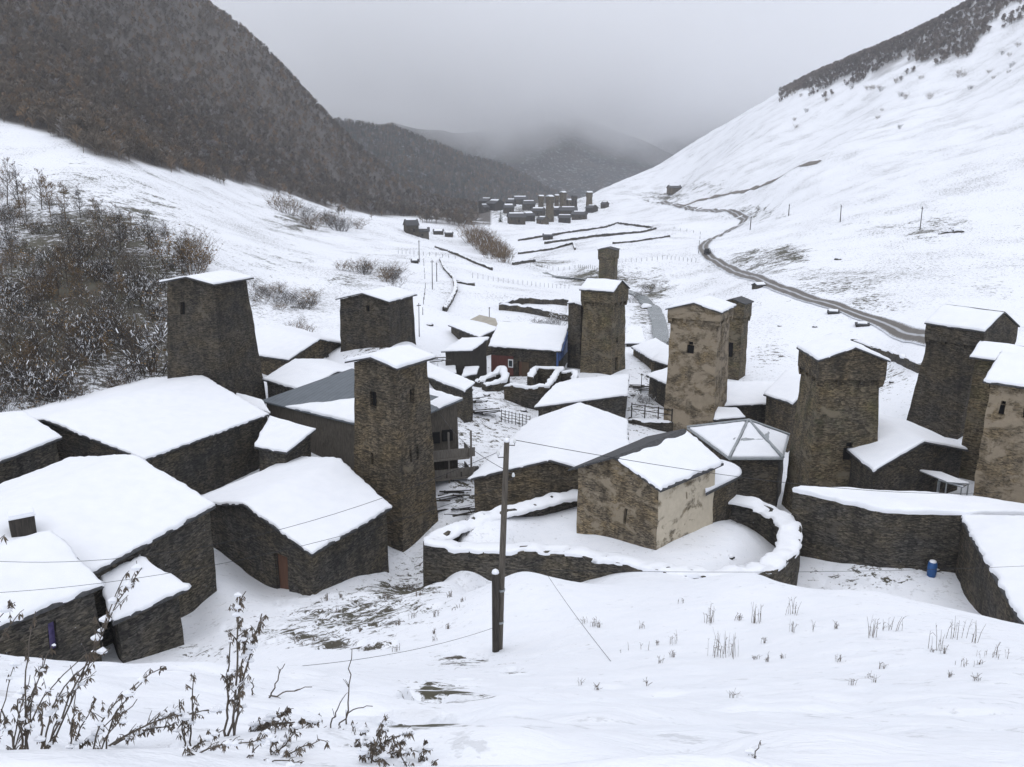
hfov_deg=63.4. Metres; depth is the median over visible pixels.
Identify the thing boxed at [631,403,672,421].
railing
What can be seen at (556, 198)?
tower
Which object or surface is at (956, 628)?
dry grass tuft
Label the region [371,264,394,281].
bare shrub
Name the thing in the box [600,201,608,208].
house
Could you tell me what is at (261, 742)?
dry weed
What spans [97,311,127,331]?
bare shrub
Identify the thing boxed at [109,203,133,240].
bare tree
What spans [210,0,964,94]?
sky
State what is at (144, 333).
bare shrub
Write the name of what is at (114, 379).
bare shrub
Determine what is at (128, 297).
bare shrub
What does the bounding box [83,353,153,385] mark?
bare shrub
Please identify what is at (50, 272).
bare tree
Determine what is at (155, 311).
bare shrub
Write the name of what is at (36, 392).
bare shrub
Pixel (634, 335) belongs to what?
stone house
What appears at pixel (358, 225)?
bare shrub
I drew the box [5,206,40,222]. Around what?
bare shrub
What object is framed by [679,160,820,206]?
path
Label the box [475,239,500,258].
bare shrub
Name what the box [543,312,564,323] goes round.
bare shrub
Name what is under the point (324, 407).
balcony house
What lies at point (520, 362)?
door
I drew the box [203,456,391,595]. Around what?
stone house
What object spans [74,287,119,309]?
bare shrub
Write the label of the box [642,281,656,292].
bare shrub
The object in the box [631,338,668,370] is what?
stone house
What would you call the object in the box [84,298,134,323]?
bare shrub
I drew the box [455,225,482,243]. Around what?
bare shrub
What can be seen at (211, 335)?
defence tower
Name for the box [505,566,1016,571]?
power cable
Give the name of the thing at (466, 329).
stone house
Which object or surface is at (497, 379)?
ruined house
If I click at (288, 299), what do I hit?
bare shrub
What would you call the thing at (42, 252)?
bare shrub
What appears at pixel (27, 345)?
bare tree
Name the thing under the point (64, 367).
bare shrub
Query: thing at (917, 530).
stone wall
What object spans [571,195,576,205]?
tower
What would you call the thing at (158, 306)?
bare shrub
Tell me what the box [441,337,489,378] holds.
stone house
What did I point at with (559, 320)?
bare shrub
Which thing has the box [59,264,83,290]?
bare tree
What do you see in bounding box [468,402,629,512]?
stone house
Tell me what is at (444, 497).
plank pile
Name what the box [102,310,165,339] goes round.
bare shrub
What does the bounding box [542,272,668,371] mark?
river
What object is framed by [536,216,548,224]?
house
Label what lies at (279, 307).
bare shrub
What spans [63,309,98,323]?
bare shrub
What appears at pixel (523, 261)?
field wall
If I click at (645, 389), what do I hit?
plank pile
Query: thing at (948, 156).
ground
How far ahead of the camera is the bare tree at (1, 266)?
120.36 m
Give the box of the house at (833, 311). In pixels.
[827,309,839,313]
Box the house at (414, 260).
[410,258,418,263]
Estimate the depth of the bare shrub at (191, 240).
147.23 m
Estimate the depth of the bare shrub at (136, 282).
130.53 m
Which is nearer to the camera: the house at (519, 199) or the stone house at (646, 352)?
the stone house at (646, 352)
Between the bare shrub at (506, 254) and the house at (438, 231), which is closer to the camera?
the bare shrub at (506, 254)
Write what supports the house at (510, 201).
on the ground
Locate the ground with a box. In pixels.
[0,0,1023,766]
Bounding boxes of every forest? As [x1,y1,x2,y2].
[0,0,479,226]
[332,117,570,204]
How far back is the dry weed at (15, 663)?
2.09 m
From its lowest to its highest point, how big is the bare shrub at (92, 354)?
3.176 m
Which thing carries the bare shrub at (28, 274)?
on the ground
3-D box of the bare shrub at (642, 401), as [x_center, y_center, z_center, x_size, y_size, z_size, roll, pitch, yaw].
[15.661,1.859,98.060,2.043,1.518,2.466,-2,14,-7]
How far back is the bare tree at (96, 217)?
160.73 m
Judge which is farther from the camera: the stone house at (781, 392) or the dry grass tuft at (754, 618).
the stone house at (781, 392)
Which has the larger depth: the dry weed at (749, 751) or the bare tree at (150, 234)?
the bare tree at (150, 234)
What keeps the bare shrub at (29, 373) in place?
on the ground
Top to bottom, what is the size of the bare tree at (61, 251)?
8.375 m
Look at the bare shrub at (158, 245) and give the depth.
142.89 m
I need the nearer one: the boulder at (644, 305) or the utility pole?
the utility pole
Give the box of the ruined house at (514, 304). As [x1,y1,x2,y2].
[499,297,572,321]
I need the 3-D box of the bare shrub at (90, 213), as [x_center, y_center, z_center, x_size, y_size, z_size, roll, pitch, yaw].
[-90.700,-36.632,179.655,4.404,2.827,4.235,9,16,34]
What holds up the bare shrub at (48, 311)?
on the ground
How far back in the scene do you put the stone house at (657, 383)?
99.39 m
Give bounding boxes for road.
[644,200,925,345]
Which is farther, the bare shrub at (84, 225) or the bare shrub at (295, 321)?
the bare shrub at (84, 225)
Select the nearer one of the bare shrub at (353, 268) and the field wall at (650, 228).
the bare shrub at (353, 268)
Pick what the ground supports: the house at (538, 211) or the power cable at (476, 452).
the house at (538, 211)
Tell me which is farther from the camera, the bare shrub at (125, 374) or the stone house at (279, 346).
the stone house at (279, 346)
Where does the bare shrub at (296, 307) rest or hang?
on the ground
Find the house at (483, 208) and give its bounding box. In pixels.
[479,204,488,213]
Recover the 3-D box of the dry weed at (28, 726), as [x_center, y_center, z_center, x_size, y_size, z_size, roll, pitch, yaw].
[-1.148,0.771,2.076,0.200,0.441,0.095,-3,14,-14]
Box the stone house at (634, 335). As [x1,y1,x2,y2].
[625,325,645,346]
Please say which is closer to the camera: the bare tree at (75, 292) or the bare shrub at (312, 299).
the bare tree at (75, 292)
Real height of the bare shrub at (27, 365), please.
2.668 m
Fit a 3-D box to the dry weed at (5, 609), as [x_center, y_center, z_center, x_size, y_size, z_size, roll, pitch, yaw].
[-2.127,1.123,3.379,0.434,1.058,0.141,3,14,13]
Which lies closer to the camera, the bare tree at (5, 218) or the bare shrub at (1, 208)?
the bare tree at (5, 218)
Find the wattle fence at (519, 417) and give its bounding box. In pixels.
[501,409,529,425]
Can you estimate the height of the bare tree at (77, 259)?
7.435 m
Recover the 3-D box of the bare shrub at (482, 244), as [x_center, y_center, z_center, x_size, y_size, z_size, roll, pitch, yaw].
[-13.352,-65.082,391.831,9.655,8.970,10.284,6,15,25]
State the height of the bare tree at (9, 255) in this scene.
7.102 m
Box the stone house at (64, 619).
[0,530,104,661]
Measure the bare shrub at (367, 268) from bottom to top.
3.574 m
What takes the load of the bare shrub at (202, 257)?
on the ground
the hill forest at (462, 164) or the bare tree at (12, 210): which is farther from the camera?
the hill forest at (462, 164)
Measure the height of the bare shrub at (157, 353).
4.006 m
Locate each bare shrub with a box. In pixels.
[0,203,12,220]
[0,230,12,248]
[0,233,19,251]
[0,275,29,301]
[0,328,43,357]
[0,341,38,366]
[1,247,41,268]
[1,358,55,381]
[2,289,43,312]
[2,385,22,397]
[2,387,47,409]
[3,356,92,396]
[4,332,54,351]
[4,351,73,375]
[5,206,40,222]
[8,266,45,283]
[9,369,61,396]
[13,276,56,299]
[15,375,67,406]
[16,353,78,395]
[19,217,43,230]
[22,243,65,263]
[22,367,77,391]
[23,331,59,355]
[26,295,68,327]
[28,277,59,299]
[32,263,58,277]
[42,309,72,326]
[45,310,106,335]
[49,211,68,219]
[50,283,99,306]
[52,316,102,340]
[58,308,115,337]
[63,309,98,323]
[64,222,93,235]
[69,234,101,254]
[69,324,123,358]
[71,339,113,366]
[73,323,118,351]
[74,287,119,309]
[78,257,116,274]
[83,319,126,342]
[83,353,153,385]
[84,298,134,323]
[86,210,102,218]
[88,220,114,242]
[90,238,127,259]
[92,268,130,293]
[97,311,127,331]
[98,367,137,386]
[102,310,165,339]
[104,374,131,386]
[105,304,167,375]
[108,283,155,308]
[116,218,143,241]
[116,266,151,288]
[116,325,145,343]
[121,336,162,367]
[124,277,162,308]
[125,274,162,295]
[125,352,162,373]
[129,276,148,288]
[131,230,153,242]
[132,294,167,319]
[132,361,165,375]
[133,269,177,291]
[134,256,152,269]
[134,326,154,337]
[142,224,189,267]
[142,301,167,319]
[144,228,195,274]
[162,223,208,261]
[168,232,222,275]
[180,253,207,270]
[185,241,213,270]
[249,289,272,303]
[252,285,270,293]
[256,281,289,297]
[262,189,295,212]
[262,294,287,303]
[263,281,287,293]
[271,301,286,309]
[274,288,300,300]
[278,197,305,215]
[281,292,297,303]
[283,315,305,326]
[288,303,302,310]
[291,319,317,331]
[293,204,309,218]
[293,285,322,301]
[294,296,318,309]
[297,213,315,224]
[297,293,320,307]
[298,212,329,230]
[301,205,317,215]
[311,209,342,225]
[319,216,347,230]
[323,212,349,226]
[323,215,359,231]
[333,222,350,231]
[333,258,350,270]
[345,264,360,271]
[349,218,371,228]
[349,256,370,274]
[352,256,377,271]
[358,261,380,273]
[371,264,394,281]
[379,263,401,277]
[380,259,407,278]
[387,270,409,286]
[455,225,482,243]
[459,218,484,238]
[462,228,489,249]
[471,226,496,243]
[475,238,492,252]
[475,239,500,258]
[483,233,507,252]
[485,237,505,256]
[492,244,511,262]
[496,246,514,262]
[529,317,544,323]
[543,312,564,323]
[549,313,567,325]
[629,389,642,398]
[637,396,654,404]
[641,393,655,403]
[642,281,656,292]
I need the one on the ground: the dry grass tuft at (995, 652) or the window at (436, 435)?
the dry grass tuft at (995, 652)
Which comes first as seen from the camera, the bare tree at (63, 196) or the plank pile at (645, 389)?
the plank pile at (645, 389)
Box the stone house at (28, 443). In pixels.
[0,410,61,483]
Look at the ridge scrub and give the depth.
702.40 m
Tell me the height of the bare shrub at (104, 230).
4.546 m
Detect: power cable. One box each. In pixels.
[0,452,496,561]
[0,486,501,592]
[303,628,491,665]
[441,415,510,472]
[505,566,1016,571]
[516,440,997,493]
[544,570,610,660]
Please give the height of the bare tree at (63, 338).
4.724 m
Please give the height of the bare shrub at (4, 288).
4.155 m
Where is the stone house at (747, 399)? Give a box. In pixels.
[724,381,774,423]
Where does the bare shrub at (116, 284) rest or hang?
on the ground
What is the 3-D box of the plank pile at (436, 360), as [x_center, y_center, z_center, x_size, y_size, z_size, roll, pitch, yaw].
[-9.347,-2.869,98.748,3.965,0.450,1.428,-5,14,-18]
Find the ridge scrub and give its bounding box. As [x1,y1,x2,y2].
[778,0,1023,101]
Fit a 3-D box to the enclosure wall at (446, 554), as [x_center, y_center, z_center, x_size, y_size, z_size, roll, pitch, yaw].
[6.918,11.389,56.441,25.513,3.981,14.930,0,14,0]
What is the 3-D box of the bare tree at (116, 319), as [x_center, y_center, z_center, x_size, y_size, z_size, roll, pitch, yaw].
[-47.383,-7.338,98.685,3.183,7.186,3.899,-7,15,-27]
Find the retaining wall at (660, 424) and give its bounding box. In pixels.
[628,417,673,431]
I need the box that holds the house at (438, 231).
[433,229,443,234]
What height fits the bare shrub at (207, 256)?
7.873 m
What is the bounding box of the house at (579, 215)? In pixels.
[571,211,587,219]
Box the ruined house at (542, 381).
[504,366,564,409]
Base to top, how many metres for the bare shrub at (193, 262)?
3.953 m
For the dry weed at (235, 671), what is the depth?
3.66 m
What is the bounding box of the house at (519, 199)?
[512,196,527,204]
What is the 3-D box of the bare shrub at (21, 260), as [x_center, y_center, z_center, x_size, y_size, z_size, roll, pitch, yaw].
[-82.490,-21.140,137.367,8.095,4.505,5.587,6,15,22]
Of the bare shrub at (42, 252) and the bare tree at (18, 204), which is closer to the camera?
the bare shrub at (42, 252)
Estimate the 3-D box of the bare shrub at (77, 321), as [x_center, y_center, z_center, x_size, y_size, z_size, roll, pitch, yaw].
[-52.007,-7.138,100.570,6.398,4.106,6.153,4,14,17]
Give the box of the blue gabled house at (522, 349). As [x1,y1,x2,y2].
[488,321,567,376]
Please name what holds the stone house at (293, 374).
on the ground
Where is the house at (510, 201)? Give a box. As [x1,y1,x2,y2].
[505,198,516,205]
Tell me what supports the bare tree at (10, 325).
on the ground
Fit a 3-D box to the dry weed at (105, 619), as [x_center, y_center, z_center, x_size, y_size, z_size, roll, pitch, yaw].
[-1.855,1.232,3.662,0.585,1.006,0.232,0,14,0]
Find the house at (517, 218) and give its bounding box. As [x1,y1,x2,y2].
[506,212,525,224]
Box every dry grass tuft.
[703,603,715,622]
[706,633,734,658]
[751,602,761,622]
[786,597,801,615]
[867,617,879,636]
[882,617,903,630]
[928,625,944,650]
[946,616,971,638]
[972,624,985,642]
[976,642,1009,658]
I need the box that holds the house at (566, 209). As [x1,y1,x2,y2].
[559,206,577,216]
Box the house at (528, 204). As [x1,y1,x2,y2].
[521,200,535,209]
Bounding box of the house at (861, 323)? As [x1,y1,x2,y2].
[855,321,869,326]
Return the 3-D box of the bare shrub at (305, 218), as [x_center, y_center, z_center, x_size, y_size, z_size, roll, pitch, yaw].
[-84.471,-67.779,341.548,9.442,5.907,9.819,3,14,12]
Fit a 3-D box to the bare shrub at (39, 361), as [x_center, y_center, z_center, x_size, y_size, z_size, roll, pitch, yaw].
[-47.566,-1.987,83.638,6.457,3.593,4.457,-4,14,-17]
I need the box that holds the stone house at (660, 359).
[651,352,668,370]
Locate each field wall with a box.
[435,246,492,269]
[439,258,457,311]
[456,280,474,285]
[512,259,535,264]
[518,222,656,243]
[518,242,575,253]
[612,235,669,243]
[851,339,920,372]
[938,230,963,234]
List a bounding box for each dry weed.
[0,535,23,639]
[0,654,48,748]
[0,699,61,749]
[17,611,86,748]
[43,561,142,743]
[65,690,127,748]
[88,666,166,748]
[108,703,224,745]
[173,673,198,746]
[180,728,269,752]
[182,732,303,765]
[220,591,268,736]
[248,706,349,731]
[251,679,304,698]
[267,711,330,758]
[268,664,284,697]
[330,692,372,727]
[343,652,351,723]
[350,722,433,757]
[351,714,406,762]
[375,739,438,766]
[744,740,761,759]
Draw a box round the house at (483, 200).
[478,197,491,207]
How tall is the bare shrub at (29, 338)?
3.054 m
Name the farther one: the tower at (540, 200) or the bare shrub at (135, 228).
the tower at (540, 200)
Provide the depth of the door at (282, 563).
55.01 m
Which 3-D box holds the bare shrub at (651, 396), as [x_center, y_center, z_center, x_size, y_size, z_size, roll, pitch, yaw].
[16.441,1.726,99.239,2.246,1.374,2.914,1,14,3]
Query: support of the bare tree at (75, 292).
on the ground
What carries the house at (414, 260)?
on the ground
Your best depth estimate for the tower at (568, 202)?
733.83 m
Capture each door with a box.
[276,553,288,588]
[519,361,521,375]
[522,362,528,376]
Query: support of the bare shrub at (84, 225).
on the ground
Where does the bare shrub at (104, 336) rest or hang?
on the ground
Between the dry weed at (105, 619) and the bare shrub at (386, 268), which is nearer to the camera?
the dry weed at (105, 619)
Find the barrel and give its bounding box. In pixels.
[927,559,936,577]
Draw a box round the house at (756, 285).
[751,282,765,288]
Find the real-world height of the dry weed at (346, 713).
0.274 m
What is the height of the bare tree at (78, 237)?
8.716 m
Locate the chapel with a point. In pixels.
(663, 505)
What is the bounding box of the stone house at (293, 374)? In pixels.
[262,358,353,397]
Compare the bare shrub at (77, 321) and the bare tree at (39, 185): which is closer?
the bare shrub at (77, 321)
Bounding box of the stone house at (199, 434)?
[23,375,268,494]
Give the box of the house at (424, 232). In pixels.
[419,227,429,239]
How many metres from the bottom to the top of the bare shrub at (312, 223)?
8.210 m
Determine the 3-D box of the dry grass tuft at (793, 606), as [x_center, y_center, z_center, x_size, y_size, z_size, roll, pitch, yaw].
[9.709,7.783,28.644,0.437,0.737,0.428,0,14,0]
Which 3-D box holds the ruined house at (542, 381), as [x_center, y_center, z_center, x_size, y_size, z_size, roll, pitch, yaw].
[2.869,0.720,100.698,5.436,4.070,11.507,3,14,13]
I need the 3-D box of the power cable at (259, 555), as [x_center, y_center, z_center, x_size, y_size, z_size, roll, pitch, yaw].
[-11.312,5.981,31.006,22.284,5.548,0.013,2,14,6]
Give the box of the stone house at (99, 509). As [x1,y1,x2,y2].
[0,454,216,647]
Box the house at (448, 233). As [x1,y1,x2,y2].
[444,231,453,236]
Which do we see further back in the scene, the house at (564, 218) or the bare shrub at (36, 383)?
the house at (564, 218)
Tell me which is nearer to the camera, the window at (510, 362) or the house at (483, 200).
the window at (510, 362)
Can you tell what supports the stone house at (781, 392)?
on the ground
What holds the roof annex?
on the ground
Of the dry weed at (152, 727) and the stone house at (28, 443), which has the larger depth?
the stone house at (28, 443)
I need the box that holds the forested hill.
[339,123,559,202]
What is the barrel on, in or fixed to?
on the ground
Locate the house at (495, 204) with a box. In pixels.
[485,199,505,210]
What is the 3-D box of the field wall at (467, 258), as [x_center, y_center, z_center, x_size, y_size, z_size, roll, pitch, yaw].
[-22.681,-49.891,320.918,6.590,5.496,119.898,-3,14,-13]
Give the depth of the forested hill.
1353.48 m
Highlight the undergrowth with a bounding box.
[0,193,211,411]
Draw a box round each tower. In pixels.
[158,270,265,403]
[335,286,416,351]
[345,344,437,551]
[538,195,543,206]
[545,195,553,221]
[554,194,558,205]
[559,191,566,205]
[566,199,571,205]
[567,301,582,368]
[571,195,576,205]
[579,278,629,374]
[586,191,592,205]
[597,246,619,278]
[664,295,735,432]
[726,296,753,379]
[782,333,890,512]
[907,304,1019,438]
[959,341,1023,480]
[973,351,1023,502]
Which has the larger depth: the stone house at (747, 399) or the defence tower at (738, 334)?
the defence tower at (738, 334)
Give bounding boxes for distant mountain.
[292,60,776,154]
[360,100,672,198]
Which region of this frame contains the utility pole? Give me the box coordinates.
[492,437,515,652]
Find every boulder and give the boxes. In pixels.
[640,303,651,308]
[952,227,961,232]
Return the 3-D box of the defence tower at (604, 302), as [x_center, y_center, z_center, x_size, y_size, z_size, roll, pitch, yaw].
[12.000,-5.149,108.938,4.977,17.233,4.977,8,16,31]
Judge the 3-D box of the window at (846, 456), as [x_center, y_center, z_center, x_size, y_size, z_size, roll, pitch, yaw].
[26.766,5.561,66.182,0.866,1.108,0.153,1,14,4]
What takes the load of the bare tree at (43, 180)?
on the ground
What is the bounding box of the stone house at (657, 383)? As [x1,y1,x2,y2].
[646,367,667,406]
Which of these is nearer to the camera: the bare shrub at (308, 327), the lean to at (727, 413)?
the lean to at (727, 413)
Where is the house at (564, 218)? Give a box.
[558,214,571,222]
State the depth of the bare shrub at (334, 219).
365.63 m
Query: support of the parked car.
on the road
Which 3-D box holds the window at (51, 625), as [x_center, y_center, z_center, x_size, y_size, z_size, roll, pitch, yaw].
[-21.596,11.739,38.742,0.080,1.487,0.437,9,16,34]
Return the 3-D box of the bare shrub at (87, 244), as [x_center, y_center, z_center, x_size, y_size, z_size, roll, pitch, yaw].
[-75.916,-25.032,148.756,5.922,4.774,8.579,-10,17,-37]
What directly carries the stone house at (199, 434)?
on the ground
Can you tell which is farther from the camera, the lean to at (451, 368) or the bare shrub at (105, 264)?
the bare shrub at (105, 264)
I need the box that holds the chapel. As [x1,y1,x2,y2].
[568,429,741,549]
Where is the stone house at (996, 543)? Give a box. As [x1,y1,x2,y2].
[955,514,1023,624]
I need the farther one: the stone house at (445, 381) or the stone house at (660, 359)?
the stone house at (660, 359)
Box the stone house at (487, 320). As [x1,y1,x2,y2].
[470,315,497,325]
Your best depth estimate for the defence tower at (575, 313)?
110.93 m
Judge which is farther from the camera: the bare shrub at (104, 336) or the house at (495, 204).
the house at (495, 204)
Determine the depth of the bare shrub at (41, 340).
91.04 m
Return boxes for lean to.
[101,555,190,662]
[254,416,315,471]
[438,363,456,373]
[461,366,479,380]
[713,407,745,421]
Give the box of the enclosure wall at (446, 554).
[423,489,802,586]
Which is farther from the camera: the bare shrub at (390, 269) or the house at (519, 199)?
the house at (519, 199)
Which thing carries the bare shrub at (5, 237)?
on the ground
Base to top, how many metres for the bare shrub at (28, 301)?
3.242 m
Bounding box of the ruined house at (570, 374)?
[561,369,578,381]
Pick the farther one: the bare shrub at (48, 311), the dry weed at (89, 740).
the bare shrub at (48, 311)
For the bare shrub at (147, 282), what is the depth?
128.49 m
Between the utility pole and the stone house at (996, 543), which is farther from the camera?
the stone house at (996, 543)
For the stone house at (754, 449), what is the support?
on the ground
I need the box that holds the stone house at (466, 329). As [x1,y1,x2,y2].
[448,320,495,355]
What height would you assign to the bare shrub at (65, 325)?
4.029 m
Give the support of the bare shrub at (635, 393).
on the ground
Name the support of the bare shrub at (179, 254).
on the ground
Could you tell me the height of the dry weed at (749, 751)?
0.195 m
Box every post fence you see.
[422,258,425,314]
[547,264,592,269]
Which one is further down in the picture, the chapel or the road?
the chapel
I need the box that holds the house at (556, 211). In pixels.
[554,206,559,215]
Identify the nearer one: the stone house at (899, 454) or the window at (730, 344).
the stone house at (899, 454)
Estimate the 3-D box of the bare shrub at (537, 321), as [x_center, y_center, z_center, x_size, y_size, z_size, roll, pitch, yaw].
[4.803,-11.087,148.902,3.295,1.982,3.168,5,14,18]
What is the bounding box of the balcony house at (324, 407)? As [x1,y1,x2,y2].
[263,368,478,482]
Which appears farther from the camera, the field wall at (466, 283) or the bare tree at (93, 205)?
the field wall at (466, 283)
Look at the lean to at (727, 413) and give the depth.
86.86 m
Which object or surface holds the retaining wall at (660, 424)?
on the ground
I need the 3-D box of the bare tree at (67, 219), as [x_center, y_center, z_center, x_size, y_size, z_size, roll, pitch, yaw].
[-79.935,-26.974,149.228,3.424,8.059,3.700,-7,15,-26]
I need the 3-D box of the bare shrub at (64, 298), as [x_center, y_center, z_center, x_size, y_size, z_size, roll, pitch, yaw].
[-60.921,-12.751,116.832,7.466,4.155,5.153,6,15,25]
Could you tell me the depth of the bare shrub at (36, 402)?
75.14 m
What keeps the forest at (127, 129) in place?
on the ground
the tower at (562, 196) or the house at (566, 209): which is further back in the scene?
the tower at (562, 196)
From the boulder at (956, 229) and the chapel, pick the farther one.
the boulder at (956, 229)
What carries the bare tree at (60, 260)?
on the ground
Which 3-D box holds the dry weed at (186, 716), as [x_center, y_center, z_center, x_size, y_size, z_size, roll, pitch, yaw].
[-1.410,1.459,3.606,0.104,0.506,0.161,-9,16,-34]
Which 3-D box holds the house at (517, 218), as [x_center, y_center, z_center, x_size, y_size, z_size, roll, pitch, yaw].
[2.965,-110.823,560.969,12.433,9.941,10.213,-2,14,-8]
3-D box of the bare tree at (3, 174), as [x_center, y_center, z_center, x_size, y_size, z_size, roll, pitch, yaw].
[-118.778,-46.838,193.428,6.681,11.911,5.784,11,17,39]
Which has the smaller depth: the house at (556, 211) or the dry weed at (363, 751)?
the dry weed at (363, 751)
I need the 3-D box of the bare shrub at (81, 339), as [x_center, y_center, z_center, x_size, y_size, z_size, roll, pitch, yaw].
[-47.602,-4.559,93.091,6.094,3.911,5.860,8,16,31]
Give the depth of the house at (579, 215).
641.04 m
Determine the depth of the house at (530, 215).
607.65 m
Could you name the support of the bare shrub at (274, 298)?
on the ground
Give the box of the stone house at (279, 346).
[255,325,340,374]
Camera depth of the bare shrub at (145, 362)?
90.49 m
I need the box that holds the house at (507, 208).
[502,204,514,213]
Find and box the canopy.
[920,470,969,494]
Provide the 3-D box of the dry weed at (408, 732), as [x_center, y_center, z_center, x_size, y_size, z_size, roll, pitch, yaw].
[-0.506,1.472,3.384,0.378,0.254,0.194,7,15,27]
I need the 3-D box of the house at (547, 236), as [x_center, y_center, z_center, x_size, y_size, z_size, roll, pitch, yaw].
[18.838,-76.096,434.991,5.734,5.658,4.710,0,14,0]
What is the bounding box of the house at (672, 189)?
[666,185,681,194]
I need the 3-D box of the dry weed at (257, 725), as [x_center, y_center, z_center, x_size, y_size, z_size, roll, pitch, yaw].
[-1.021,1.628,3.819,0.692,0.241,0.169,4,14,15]
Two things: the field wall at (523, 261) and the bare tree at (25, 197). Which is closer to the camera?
the bare tree at (25, 197)
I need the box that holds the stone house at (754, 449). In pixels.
[687,419,789,506]
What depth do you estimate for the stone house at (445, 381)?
87.25 m
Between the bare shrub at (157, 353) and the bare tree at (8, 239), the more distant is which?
the bare tree at (8, 239)
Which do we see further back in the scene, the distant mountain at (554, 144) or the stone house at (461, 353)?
the distant mountain at (554, 144)
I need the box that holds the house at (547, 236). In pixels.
[542,233,553,239]
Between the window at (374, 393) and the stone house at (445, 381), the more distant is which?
the stone house at (445, 381)
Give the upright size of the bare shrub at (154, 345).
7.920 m
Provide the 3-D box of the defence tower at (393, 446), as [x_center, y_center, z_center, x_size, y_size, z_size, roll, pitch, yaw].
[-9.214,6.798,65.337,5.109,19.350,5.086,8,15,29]
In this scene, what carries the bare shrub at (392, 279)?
on the ground
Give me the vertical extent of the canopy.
4.070 m
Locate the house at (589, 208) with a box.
[585,204,598,212]
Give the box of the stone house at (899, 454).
[846,414,968,492]
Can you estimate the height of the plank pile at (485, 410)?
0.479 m
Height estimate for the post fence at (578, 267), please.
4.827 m
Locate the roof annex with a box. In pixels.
[236,393,269,423]
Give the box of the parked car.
[704,248,710,253]
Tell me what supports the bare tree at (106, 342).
on the ground
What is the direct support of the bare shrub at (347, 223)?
on the ground
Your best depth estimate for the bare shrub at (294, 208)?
378.41 m
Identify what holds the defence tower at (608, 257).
on the ground
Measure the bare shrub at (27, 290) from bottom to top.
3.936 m
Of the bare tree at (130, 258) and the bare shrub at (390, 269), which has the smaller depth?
the bare tree at (130, 258)
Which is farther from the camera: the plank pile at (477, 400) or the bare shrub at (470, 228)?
the bare shrub at (470, 228)
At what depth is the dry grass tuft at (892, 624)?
23.91 m
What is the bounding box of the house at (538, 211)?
[530,207,545,215]
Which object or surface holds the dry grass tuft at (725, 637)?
on the ground
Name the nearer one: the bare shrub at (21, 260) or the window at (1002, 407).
the window at (1002, 407)
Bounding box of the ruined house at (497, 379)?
[474,366,509,391]
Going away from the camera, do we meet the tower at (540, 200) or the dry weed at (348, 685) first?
the dry weed at (348, 685)
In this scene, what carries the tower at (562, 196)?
on the ground
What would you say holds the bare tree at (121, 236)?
on the ground
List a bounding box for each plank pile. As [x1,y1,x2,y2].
[429,357,450,361]
[436,489,470,500]
[437,503,474,516]
[473,396,487,402]
[473,408,500,413]
[629,384,648,390]
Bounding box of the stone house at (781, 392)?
[763,370,799,452]
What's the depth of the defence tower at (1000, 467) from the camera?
59.01 m
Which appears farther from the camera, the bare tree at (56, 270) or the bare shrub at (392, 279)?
the bare shrub at (392, 279)
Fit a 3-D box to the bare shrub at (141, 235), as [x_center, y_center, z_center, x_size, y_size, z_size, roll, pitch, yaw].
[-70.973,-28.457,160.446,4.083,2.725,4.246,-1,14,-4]
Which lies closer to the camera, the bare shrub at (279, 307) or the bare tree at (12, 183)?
the bare shrub at (279, 307)
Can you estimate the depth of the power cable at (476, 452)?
40.61 m
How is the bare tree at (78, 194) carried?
on the ground
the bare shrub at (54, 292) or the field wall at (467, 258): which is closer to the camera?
the bare shrub at (54, 292)
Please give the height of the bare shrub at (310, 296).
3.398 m
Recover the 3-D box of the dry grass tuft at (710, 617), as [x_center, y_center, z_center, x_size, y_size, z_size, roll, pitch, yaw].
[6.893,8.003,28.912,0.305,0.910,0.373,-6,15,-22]
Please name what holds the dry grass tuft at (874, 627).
on the ground
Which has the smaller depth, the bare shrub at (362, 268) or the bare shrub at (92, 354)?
the bare shrub at (92, 354)
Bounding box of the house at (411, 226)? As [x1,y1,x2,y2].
[403,219,418,236]
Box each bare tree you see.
[0,157,19,203]
[0,241,24,282]
[0,263,7,290]
[1,205,11,231]
[1,314,23,340]
[2,198,19,226]
[4,232,24,262]
[5,161,27,200]
[12,199,23,225]
[13,183,31,216]
[18,236,35,264]
[18,340,40,367]
[22,168,46,209]
[27,276,52,310]
[38,175,58,216]
[43,262,60,299]
[46,235,73,284]
[50,262,63,294]
[50,331,77,381]
[52,246,66,276]
[53,181,72,219]
[54,335,83,375]
[59,211,77,246]
[59,247,90,291]
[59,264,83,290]
[59,271,94,313]
[67,185,84,217]
[67,218,88,261]
[80,352,89,374]
[85,219,120,259]
[85,289,117,340]
[87,198,103,228]
[92,198,110,239]
[95,267,128,311]
[98,336,114,363]
[100,205,114,231]
[101,293,129,343]
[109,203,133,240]
[111,214,128,247]
[111,271,128,298]
[113,238,140,281]
[118,255,130,273]
[122,325,152,361]
[125,211,135,237]
[131,256,144,285]
[137,209,165,248]
[144,224,156,246]
[156,265,168,295]
[159,219,168,240]
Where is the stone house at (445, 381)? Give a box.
[427,361,474,422]
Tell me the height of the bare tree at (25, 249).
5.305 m
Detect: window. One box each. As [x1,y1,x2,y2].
[48,622,55,648]
[373,392,375,405]
[432,432,439,443]
[442,429,452,440]
[508,359,512,367]
[687,345,693,352]
[728,342,732,356]
[843,448,849,459]
[998,405,1004,413]
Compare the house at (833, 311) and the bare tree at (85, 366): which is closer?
the bare tree at (85, 366)
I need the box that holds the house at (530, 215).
[525,211,535,221]
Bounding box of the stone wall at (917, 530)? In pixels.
[791,485,1023,572]
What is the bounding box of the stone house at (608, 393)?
[534,374,629,417]

